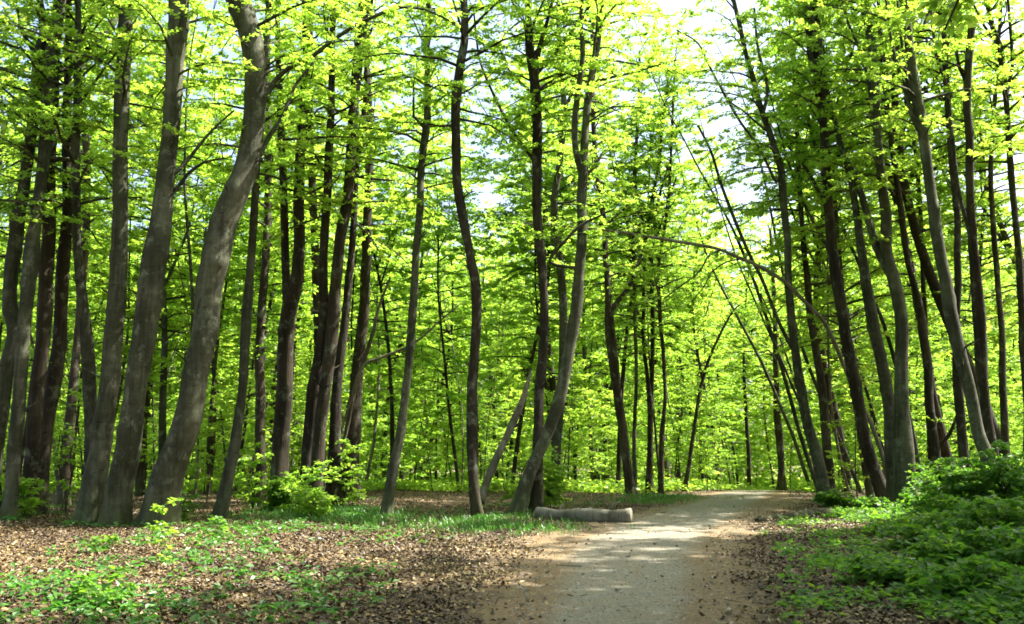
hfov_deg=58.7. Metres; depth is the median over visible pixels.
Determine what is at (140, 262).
forest tree
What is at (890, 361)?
beech sapling
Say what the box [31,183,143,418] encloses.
forest tree
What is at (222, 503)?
beech tree
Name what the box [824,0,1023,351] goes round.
forest tree
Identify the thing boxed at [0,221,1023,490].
distant forest
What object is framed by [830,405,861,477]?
beech sapling
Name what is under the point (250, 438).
beech sapling
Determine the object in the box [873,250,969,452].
forest tree
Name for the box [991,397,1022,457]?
beech sapling
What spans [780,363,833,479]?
beech sapling
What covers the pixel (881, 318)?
forest tree
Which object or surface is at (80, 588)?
seedling
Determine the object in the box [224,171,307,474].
forest tree
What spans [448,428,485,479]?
beech sapling
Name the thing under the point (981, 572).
shrub
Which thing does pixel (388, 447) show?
beech sapling
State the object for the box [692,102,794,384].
forest tree
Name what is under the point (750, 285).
forest tree
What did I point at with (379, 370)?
forest tree
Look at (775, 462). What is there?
beech sapling
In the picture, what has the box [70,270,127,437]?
forest tree
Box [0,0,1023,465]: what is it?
sky
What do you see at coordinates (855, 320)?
forest tree
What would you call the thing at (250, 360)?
beech sapling
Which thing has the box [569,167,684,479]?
forest tree
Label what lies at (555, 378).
forest tree
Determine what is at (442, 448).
beech sapling
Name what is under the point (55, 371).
beech tree
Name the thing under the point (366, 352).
dead pole
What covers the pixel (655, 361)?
forest tree
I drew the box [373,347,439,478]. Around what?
beech sapling
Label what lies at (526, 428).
beech sapling
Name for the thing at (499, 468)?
young beech
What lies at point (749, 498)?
path
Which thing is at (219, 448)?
beech sapling
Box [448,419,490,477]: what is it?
beech sapling
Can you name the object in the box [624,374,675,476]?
beech sapling
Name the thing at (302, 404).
beech sapling
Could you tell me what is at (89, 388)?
beech tree
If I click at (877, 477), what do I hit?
beech tree
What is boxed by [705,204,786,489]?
forest tree
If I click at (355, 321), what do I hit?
forest tree
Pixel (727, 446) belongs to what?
beech sapling
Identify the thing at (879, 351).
beech tree
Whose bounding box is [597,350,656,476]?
beech sapling
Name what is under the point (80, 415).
beech sapling
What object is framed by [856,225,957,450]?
forest tree
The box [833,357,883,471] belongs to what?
beech sapling
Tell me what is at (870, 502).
shrub
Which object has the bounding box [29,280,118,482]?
beech sapling
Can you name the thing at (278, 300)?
forest tree
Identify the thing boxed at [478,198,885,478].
bowed tree
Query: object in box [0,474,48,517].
young beech
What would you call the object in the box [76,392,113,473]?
beech sapling
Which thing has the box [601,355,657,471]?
beech sapling
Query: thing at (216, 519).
seedling
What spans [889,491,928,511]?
shrub
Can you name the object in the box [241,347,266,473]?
beech sapling
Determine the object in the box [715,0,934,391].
forest tree
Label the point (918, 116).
beech tree
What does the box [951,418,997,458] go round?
beech sapling
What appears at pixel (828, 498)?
shrub
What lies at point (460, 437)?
beech sapling
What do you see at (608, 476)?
forest tree
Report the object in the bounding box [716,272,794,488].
forest tree
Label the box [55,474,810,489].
undergrowth
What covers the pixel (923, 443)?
beech sapling
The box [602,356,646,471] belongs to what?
beech sapling
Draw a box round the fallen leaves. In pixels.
[0,488,1023,623]
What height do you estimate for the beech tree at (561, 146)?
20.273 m
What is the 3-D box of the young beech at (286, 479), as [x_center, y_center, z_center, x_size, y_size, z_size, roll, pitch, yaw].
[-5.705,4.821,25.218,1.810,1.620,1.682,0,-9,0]
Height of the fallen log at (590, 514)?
0.524 m
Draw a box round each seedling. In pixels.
[66,570,103,607]
[86,533,119,552]
[98,565,140,608]
[145,497,183,562]
[209,515,232,536]
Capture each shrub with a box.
[289,484,336,517]
[526,449,577,507]
[810,485,857,508]
[830,548,958,587]
[843,494,888,510]
[873,506,960,549]
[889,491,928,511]
[892,548,1023,604]
[897,526,1000,566]
[902,473,967,510]
[905,451,1014,511]
[908,457,978,491]
[918,521,1023,569]
[925,490,1023,535]
[935,439,1023,503]
[946,495,1023,539]
[955,452,1023,496]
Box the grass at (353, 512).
[237,490,741,539]
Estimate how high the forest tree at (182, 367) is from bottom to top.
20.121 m
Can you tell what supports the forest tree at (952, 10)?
on the ground at (744, 594)
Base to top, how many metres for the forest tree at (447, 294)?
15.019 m
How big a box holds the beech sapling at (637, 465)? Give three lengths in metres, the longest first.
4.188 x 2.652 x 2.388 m
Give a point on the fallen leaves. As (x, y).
(448, 575)
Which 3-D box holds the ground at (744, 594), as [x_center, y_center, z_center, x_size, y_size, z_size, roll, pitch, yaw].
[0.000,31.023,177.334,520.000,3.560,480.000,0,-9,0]
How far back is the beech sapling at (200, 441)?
42.38 m
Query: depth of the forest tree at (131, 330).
68.39 m
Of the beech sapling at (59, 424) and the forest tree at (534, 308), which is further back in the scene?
the forest tree at (534, 308)
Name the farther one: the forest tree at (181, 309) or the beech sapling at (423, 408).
the forest tree at (181, 309)
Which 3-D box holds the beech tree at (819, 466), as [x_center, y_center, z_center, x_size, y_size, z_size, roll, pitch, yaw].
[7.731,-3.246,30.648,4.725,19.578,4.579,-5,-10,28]
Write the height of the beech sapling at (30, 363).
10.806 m
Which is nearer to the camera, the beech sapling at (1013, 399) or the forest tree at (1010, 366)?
the forest tree at (1010, 366)
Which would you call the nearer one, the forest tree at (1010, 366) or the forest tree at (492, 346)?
the forest tree at (1010, 366)
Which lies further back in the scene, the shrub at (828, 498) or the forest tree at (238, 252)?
the forest tree at (238, 252)
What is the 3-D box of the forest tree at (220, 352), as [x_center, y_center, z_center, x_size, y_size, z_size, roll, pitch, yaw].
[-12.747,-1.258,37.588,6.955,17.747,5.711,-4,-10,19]
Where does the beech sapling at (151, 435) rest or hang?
on the ground at (744, 594)
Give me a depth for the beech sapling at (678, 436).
57.98 m
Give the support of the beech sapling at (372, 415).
on the ground at (744, 594)
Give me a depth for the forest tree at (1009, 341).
75.02 m
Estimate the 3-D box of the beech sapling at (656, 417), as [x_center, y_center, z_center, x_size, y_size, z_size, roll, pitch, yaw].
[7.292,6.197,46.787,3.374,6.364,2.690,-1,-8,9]
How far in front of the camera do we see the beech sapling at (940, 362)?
47.97 m
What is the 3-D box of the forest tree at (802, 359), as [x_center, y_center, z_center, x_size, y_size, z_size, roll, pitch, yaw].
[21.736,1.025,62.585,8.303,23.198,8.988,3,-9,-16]
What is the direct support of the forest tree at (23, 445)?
on the ground at (744, 594)
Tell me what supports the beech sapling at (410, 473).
on the ground at (744, 594)
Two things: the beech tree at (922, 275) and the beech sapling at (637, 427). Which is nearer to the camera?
the beech tree at (922, 275)
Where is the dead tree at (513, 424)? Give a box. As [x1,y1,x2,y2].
[480,368,531,503]
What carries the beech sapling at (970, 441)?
on the ground at (744, 594)
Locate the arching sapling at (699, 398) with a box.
[666,288,762,491]
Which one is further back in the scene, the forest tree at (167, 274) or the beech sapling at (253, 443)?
the forest tree at (167, 274)
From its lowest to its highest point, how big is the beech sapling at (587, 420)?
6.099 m
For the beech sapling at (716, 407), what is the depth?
49.93 m
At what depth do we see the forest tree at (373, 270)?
44.41 m
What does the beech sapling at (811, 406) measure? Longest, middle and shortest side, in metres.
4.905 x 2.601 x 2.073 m
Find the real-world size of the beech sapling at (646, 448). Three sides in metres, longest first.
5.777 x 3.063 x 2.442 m
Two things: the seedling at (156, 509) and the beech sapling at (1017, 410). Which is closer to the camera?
the seedling at (156, 509)
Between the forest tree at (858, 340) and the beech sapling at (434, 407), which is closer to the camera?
the beech sapling at (434, 407)
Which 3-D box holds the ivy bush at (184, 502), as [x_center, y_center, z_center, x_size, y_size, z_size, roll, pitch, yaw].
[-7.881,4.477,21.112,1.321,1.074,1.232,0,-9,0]
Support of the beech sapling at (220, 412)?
on the ground at (744, 594)
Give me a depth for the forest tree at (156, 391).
59.56 m
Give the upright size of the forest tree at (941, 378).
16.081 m
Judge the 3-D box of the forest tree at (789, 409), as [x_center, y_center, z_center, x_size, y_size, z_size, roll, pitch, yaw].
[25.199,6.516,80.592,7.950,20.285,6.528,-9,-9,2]
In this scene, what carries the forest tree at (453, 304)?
on the ground at (744, 594)
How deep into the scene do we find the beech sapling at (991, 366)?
48.74 m
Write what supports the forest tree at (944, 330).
on the ground at (744, 594)
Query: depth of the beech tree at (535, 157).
26.00 m
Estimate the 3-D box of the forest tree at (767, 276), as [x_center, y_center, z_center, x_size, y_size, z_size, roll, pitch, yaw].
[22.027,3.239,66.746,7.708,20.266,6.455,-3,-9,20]
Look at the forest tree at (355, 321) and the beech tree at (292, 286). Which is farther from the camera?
the forest tree at (355, 321)
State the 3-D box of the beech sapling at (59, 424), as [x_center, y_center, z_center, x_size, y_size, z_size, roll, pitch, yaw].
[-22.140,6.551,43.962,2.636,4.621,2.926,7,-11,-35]
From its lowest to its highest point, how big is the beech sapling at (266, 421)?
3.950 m
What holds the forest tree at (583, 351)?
on the ground at (744, 594)
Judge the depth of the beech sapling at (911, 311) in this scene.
43.40 m
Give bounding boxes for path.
[450,490,802,623]
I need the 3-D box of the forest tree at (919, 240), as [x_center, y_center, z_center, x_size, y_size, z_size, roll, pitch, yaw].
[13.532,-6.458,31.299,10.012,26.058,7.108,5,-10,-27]
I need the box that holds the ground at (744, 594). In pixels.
[0,466,1021,623]
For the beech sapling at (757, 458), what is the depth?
72.71 m
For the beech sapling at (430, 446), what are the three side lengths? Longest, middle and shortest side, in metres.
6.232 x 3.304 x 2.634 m
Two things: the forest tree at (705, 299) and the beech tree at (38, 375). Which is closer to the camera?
the beech tree at (38, 375)
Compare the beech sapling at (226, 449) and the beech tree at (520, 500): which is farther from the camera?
the beech sapling at (226, 449)
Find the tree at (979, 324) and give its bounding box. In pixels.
[883,1,1022,454]
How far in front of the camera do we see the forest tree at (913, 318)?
44.95 m
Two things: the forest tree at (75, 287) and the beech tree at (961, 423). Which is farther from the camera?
the forest tree at (75, 287)
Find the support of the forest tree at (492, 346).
on the ground at (744, 594)
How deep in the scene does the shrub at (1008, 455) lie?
21.35 m
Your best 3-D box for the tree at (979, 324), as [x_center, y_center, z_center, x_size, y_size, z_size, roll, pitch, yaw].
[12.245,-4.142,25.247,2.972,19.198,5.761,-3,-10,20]
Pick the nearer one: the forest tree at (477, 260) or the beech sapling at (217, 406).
the beech sapling at (217, 406)
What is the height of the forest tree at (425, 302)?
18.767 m
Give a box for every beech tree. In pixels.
[0,0,147,516]
[0,0,148,514]
[0,0,153,521]
[0,0,163,506]
[0,0,186,473]
[0,0,201,506]
[0,0,212,525]
[93,0,268,527]
[132,0,461,527]
[136,0,387,516]
[178,0,346,506]
[204,0,399,508]
[248,0,406,503]
[259,1,386,494]
[263,0,453,505]
[266,0,456,508]
[274,0,440,500]
[316,0,508,517]
[338,0,579,519]
[447,0,648,513]
[479,0,638,500]
[484,0,714,515]
[516,0,697,496]
[573,29,709,490]
[575,9,724,493]
[584,65,721,494]
[668,0,830,503]
[707,212,838,489]
[719,0,868,492]
[743,0,887,502]
[755,0,918,501]
[786,0,934,507]
[793,0,969,478]
[796,0,1023,493]
[831,2,984,462]
[856,0,1023,482]
[898,0,1023,457]
[914,0,1023,464]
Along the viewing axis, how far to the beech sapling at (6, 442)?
43.68 m
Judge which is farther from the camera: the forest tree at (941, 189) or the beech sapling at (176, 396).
the beech sapling at (176, 396)
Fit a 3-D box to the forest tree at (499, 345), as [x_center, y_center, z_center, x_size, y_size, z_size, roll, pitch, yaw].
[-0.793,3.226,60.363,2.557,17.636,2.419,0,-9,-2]
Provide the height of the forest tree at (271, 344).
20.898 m
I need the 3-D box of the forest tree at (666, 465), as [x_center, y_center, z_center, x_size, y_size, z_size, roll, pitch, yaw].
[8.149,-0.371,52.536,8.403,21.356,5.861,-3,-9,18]
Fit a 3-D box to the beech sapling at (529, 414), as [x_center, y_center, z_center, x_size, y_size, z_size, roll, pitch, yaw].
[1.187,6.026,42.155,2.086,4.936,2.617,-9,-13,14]
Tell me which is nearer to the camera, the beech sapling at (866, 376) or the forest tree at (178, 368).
the beech sapling at (866, 376)
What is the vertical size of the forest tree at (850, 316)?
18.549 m
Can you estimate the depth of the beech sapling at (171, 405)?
47.56 m
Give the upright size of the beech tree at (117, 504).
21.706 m
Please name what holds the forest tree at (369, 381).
on the ground at (744, 594)
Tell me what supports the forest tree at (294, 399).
on the ground at (744, 594)
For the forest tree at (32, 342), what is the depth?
36.61 m
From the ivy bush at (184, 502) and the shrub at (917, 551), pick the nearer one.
the shrub at (917, 551)
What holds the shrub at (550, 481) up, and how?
on the ground at (744, 594)
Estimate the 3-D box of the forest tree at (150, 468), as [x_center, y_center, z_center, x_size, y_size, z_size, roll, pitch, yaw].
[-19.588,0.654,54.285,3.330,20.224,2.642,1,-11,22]
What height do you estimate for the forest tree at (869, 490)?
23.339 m
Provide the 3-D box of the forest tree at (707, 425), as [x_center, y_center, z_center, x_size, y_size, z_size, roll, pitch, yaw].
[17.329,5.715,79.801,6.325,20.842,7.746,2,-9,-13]
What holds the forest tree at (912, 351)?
on the ground at (744, 594)
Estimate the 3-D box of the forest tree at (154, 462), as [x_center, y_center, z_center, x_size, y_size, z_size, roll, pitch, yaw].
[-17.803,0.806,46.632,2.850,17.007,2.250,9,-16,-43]
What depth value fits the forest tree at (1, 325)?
34.80 m
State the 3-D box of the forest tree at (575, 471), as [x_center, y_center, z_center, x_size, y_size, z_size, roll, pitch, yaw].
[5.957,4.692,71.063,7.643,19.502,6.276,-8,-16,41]
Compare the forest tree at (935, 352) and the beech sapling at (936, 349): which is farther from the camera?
the forest tree at (935, 352)
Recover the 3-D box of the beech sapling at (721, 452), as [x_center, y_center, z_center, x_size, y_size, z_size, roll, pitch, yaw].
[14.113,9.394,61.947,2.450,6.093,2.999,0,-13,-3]
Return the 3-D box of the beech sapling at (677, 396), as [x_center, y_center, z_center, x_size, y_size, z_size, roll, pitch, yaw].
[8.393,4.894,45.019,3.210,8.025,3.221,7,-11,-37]
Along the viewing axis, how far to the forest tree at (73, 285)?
47.90 m
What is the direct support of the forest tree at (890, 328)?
on the ground at (744, 594)
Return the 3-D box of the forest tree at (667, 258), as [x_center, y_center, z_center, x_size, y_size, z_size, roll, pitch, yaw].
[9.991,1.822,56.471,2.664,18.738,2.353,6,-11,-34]
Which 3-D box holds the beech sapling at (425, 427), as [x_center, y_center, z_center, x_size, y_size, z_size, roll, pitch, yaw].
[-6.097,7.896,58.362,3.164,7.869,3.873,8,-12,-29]
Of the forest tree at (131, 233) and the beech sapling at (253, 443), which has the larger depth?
the beech sapling at (253, 443)
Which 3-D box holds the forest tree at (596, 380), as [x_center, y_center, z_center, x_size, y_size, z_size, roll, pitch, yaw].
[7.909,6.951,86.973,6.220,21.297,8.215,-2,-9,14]
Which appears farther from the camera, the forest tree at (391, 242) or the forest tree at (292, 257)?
the forest tree at (391, 242)
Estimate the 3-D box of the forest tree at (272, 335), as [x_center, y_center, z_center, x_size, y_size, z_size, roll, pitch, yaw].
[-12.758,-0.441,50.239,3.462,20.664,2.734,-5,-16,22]
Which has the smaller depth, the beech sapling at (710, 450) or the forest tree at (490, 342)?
the beech sapling at (710, 450)
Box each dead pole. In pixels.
[323,303,460,489]
[340,277,390,460]
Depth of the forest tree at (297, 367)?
60.22 m
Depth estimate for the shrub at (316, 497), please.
23.40 m
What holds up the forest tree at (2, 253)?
on the ground at (744, 594)
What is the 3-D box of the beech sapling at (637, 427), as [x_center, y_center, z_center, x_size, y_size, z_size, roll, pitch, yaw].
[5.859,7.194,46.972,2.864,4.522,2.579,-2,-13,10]
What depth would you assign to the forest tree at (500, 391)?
81.28 m
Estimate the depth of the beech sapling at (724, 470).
55.69 m
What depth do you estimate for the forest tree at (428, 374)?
74.35 m
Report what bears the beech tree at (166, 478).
on the ground at (744, 594)
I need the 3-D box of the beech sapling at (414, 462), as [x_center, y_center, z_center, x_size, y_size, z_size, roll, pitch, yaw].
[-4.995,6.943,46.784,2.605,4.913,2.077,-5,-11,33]
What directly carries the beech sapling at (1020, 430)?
on the ground at (744, 594)
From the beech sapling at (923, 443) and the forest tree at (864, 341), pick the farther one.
the forest tree at (864, 341)
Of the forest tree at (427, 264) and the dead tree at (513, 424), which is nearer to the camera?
the dead tree at (513, 424)
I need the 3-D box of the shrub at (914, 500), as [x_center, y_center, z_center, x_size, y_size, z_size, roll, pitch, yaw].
[9.840,4.186,20.549,1.926,1.163,2.062,0,-9,0]
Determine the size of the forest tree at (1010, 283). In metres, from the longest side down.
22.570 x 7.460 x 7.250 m
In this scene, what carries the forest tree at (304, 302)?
on the ground at (744, 594)
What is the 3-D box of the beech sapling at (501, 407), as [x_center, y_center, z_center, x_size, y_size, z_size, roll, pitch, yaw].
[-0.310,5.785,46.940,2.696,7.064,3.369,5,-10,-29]
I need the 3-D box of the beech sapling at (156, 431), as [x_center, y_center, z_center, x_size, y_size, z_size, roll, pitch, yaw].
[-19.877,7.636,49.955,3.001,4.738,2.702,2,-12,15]
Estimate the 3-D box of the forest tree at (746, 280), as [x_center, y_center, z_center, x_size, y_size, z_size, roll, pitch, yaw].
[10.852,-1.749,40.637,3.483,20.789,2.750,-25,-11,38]
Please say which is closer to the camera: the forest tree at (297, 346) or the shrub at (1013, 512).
the shrub at (1013, 512)
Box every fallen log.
[534,501,633,522]
[755,508,834,521]
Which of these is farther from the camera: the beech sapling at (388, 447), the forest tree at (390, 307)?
the forest tree at (390, 307)
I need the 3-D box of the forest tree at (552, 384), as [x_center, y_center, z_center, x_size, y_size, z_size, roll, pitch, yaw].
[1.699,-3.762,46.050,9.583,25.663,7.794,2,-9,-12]
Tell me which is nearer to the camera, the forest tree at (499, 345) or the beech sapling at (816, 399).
the beech sapling at (816, 399)
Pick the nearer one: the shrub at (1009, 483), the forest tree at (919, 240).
the shrub at (1009, 483)
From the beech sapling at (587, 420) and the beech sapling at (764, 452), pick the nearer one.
the beech sapling at (587, 420)
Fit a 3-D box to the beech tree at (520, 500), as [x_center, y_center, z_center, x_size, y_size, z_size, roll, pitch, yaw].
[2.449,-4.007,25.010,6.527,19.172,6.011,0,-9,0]
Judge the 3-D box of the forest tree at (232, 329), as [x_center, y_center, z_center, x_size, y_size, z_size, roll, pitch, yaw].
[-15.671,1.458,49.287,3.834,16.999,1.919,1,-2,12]
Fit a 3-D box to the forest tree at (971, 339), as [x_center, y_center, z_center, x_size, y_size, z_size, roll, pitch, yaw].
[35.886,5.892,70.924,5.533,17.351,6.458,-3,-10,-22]
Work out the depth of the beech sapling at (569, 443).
50.35 m
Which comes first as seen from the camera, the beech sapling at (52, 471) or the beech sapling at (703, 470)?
the beech sapling at (52, 471)
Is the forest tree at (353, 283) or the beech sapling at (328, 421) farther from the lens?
the forest tree at (353, 283)
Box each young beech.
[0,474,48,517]
[22,388,97,512]
[221,438,283,508]
[273,458,340,512]
[324,438,369,507]
[480,438,557,501]
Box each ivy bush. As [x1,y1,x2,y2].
[143,490,203,523]
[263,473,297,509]
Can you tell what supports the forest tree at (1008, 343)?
on the ground at (744, 594)
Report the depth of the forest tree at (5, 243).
38.11 m
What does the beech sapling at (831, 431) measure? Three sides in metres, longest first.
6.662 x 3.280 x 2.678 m
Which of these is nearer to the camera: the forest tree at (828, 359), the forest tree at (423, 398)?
the forest tree at (828, 359)
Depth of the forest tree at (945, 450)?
36.31 m
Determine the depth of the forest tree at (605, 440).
68.68 m
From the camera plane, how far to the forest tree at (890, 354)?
74.53 m
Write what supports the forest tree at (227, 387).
on the ground at (744, 594)
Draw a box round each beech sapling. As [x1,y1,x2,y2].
[0,295,36,443]
[2,356,70,469]
[2,427,8,480]
[3,395,23,467]
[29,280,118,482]
[50,395,83,479]
[50,421,80,488]
[53,405,78,474]
[75,405,109,473]
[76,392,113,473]
[96,299,174,466]
[111,398,148,460]
[120,331,174,490]
[146,411,172,476]
[147,370,180,463]
[147,410,173,471]
[147,419,169,476]
[150,342,206,479]
[168,402,215,492]
[175,311,254,463]
[186,375,254,504]
[186,391,232,492]
[186,417,206,481]
[193,338,242,471]
[194,408,227,477]
[199,361,241,469]
[201,421,251,477]
[205,333,252,463]
[210,343,254,477]
[215,215,339,458]
[233,318,299,465]
[239,424,269,477]
[240,370,295,471]
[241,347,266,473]
[245,413,269,475]
[247,381,303,479]
[249,345,304,472]
[290,310,350,479]
[290,357,329,477]
[291,263,353,461]
[298,365,347,458]
[326,420,344,462]
[330,362,374,469]
[359,369,388,469]
[359,396,389,476]
[359,425,377,479]
[359,427,387,480]
[360,330,427,479]
[360,431,379,477]
[361,381,414,479]
[364,374,423,476]
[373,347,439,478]
[376,395,415,475]
[387,353,456,480]
[391,367,457,489]
[397,402,439,479]
[401,384,442,478]
[401,398,435,475]
[404,341,459,480]
[412,414,439,478]
[432,424,481,480]
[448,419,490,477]
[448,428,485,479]
[451,360,501,479]
[455,420,495,478]
[462,343,518,477]
[480,358,533,477]
[485,397,515,476]
[498,389,533,477]
[503,411,533,477]
[511,424,561,477]
[520,388,549,464]
[544,312,607,480]
[547,383,587,476]
[564,359,615,479]
[566,387,621,480]
[573,389,614,492]
[578,389,630,483]
[588,390,629,477]
[595,441,622,481]
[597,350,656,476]
[600,423,622,478]
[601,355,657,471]
[601,407,653,475]
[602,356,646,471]
[614,429,653,479]
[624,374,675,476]
[628,374,685,471]
[629,352,680,468]
[630,409,681,476]
[637,412,667,479]
[638,326,697,486]
[653,334,714,482]
[654,392,700,476]
[674,400,723,479]
[676,398,724,489]
[676,434,709,479]
[683,394,732,483]
[688,352,746,490]
[691,366,751,484]
[693,446,721,481]
[695,373,745,490]
[703,409,736,480]
[728,458,751,483]
[736,445,765,486]
[738,419,776,486]
[765,361,845,470]
[768,454,789,486]
[769,387,806,488]
[773,416,799,484]
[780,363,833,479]
[795,374,837,473]
[796,398,837,488]
[807,359,859,486]
[812,320,882,480]
[813,381,857,477]
[820,369,883,497]
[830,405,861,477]
[832,405,857,474]
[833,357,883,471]
[841,332,892,464]
[847,419,879,475]
[857,318,926,461]
[866,348,924,460]
[868,344,925,462]
[870,289,957,475]
[881,346,953,464]
[892,340,957,460]
[917,407,956,472]
[919,427,926,474]
[922,340,976,458]
[939,386,955,467]
[946,344,1008,468]
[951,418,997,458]
[964,398,977,458]
[970,345,1021,469]
[972,374,1022,468]
[987,303,1022,451]
[990,361,1023,462]
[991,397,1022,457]
[996,346,1023,464]
[1000,413,1022,462]
[1006,331,1023,417]
[1009,324,1021,451]
[1009,383,1023,441]
[1011,426,1022,463]
[1012,352,1022,452]
[1016,414,1023,445]
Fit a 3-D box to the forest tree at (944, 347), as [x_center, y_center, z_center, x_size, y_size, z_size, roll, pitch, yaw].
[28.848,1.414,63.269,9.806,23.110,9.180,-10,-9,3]
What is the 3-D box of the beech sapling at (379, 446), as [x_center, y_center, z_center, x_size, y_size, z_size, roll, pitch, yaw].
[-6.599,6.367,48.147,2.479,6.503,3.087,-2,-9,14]
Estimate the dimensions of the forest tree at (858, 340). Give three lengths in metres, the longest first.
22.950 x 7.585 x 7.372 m
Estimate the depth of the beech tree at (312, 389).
26.90 m
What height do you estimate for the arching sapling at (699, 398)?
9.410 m
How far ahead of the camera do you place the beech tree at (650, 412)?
40.95 m
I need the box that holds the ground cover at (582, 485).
[2,475,926,493]
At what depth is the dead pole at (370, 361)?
30.84 m
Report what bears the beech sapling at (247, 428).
on the ground at (744, 594)
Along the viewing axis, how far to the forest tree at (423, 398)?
81.25 m
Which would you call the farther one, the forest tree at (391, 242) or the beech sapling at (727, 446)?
the beech sapling at (727, 446)
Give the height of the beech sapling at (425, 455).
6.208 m
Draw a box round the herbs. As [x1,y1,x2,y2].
[0,496,822,623]
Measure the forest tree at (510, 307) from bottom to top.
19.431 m
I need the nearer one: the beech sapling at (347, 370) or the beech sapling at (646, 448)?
the beech sapling at (347, 370)
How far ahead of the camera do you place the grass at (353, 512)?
22.71 m
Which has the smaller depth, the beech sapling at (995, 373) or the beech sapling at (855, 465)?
the beech sapling at (855, 465)
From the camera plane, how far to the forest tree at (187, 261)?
35.43 m
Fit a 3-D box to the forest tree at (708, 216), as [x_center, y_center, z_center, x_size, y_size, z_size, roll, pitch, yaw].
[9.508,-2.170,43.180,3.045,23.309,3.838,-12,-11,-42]
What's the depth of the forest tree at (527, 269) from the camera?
42.46 m
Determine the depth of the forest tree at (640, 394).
81.39 m
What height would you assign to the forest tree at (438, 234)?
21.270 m
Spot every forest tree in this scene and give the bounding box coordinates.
[0,0,110,334]
[0,14,41,347]
[0,79,97,493]
[0,130,37,404]
[0,143,130,479]
[0,147,103,398]
[0,217,28,421]
[0,242,52,464]
[0,245,75,457]
[18,41,102,495]
[28,98,171,464]
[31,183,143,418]
[46,0,277,456]
[50,85,189,420]
[54,274,74,428]
[59,2,112,246]
[70,96,104,481]
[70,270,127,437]
[71,0,261,496]
[76,216,111,479]
[92,259,172,436]
[96,201,195,394]
[102,252,181,437]
[102,252,188,444]
[122,227,192,435]
[123,218,186,479]
[124,191,186,387]
[130,188,151,307]
[135,178,249,478]
[144,0,215,339]
[147,204,197,422]
[149,169,203,471]
[152,118,199,494]
[152,202,184,466]
[156,296,233,453]
[157,36,290,491]
[157,339,189,413]
[158,90,295,493]
[158,272,237,437]
[165,175,196,365]
[168,263,201,478]
[178,107,319,496]
[179,17,382,475]
[183,197,249,478]
[185,207,254,480]
[194,13,248,495]
[216,162,279,473]
[218,191,281,471]
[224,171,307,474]
[225,246,304,410]
[233,25,388,484]
[233,274,308,411]
[235,184,330,474]
[237,255,306,429]
[246,75,337,493]
[256,137,291,460]
[261,3,326,361]
[262,39,325,416]
[271,282,304,455]
[273,206,360,448]
[274,235,357,437]
[289,312,305,460]
[292,225,368,459]
[307,32,462,456]
[308,244,391,424]
[309,115,346,373]
[322,144,438,480]
[328,271,421,477]
[330,102,381,377]
[341,84,395,460]
[341,121,391,369]
[342,218,396,417]
[343,265,409,458]
[343,343,386,457]
[345,315,394,460]
[351,277,387,474]
[352,272,420,449]
[355,164,468,478]
[360,185,448,480]
[365,184,456,479]
[371,217,470,471]
[372,57,517,491]
[385,134,496,480]
[386,279,452,460]
[398,192,442,480]
[398,285,465,480]
[399,277,471,480]
[415,178,460,481]
[420,267,491,466]
[425,219,510,465]
[428,199,553,479]
[431,247,465,481]
[432,221,464,491]
[444,173,485,317]
[450,5,651,469]
[452,212,539,456]
[467,58,611,444]
[467,129,605,414]
[478,241,526,457]
[479,45,623,488]
[480,228,558,475]
[480,256,545,465]
[480,294,526,476]
[481,234,519,471]
[481,297,532,458]
[501,196,543,468]
[505,100,643,479]
[515,277,569,443]
[521,195,607,449]
[521,302,572,474]
[534,291,599,479]
[540,2,737,487]
[558,205,648,479]
[561,270,613,481]
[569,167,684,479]
[576,283,620,479]
[576,298,609,477]
[580,242,605,478]
[582,127,720,477]
[602,309,686,476]
[605,198,703,438]
[612,0,815,488]
[616,311,671,465]
[624,190,726,477]
[625,337,673,459]
[628,220,706,452]
[629,218,696,478]
[630,179,727,480]
[635,138,670,468]
[646,271,721,478]
[648,29,810,488]
[654,142,765,481]
[656,195,742,461]
[658,191,683,478]
[675,62,797,400]
[683,205,730,484]
[686,264,739,482]
[687,240,717,470]
[688,0,862,492]
[691,0,948,497]
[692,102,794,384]
[698,256,772,483]
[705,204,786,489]
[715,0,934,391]
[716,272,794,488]
[726,31,915,491]
[737,218,817,416]
[749,3,988,467]
[754,0,922,480]
[755,225,860,473]
[758,277,836,455]
[759,3,883,450]
[759,191,878,420]
[760,269,819,455]
[769,2,850,496]
[775,161,888,449]
[788,205,920,423]
[789,196,877,476]
[793,0,1023,455]
[793,135,855,487]
[821,143,882,471]
[822,253,883,436]
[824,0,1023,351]
[840,207,855,396]
[841,211,1015,417]
[842,152,972,439]
[845,184,992,466]
[847,0,1023,385]
[847,186,953,477]
[848,262,927,473]
[852,199,947,409]
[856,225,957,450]
[856,274,961,443]
[867,124,945,429]
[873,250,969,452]
[876,225,936,434]
[886,0,978,50]
[895,127,1020,470]
[911,189,966,362]
[923,203,1021,446]
[930,307,956,443]
[932,280,997,421]
[938,0,956,10]
[960,176,1019,413]
[962,205,1022,431]
[967,223,1023,450]
[985,243,1022,436]
[991,212,1023,401]
[1001,204,1023,415]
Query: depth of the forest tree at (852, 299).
57.53 m
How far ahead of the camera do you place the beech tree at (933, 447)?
29.20 m
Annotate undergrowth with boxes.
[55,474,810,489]
[757,493,1023,623]
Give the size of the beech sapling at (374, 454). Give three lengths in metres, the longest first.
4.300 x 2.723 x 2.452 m
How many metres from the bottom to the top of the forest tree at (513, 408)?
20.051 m
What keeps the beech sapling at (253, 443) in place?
on the ground at (744, 594)
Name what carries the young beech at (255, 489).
on the ground at (744, 594)
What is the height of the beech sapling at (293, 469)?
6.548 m
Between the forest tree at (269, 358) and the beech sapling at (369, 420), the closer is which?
the beech sapling at (369, 420)
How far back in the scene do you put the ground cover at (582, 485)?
41.09 m

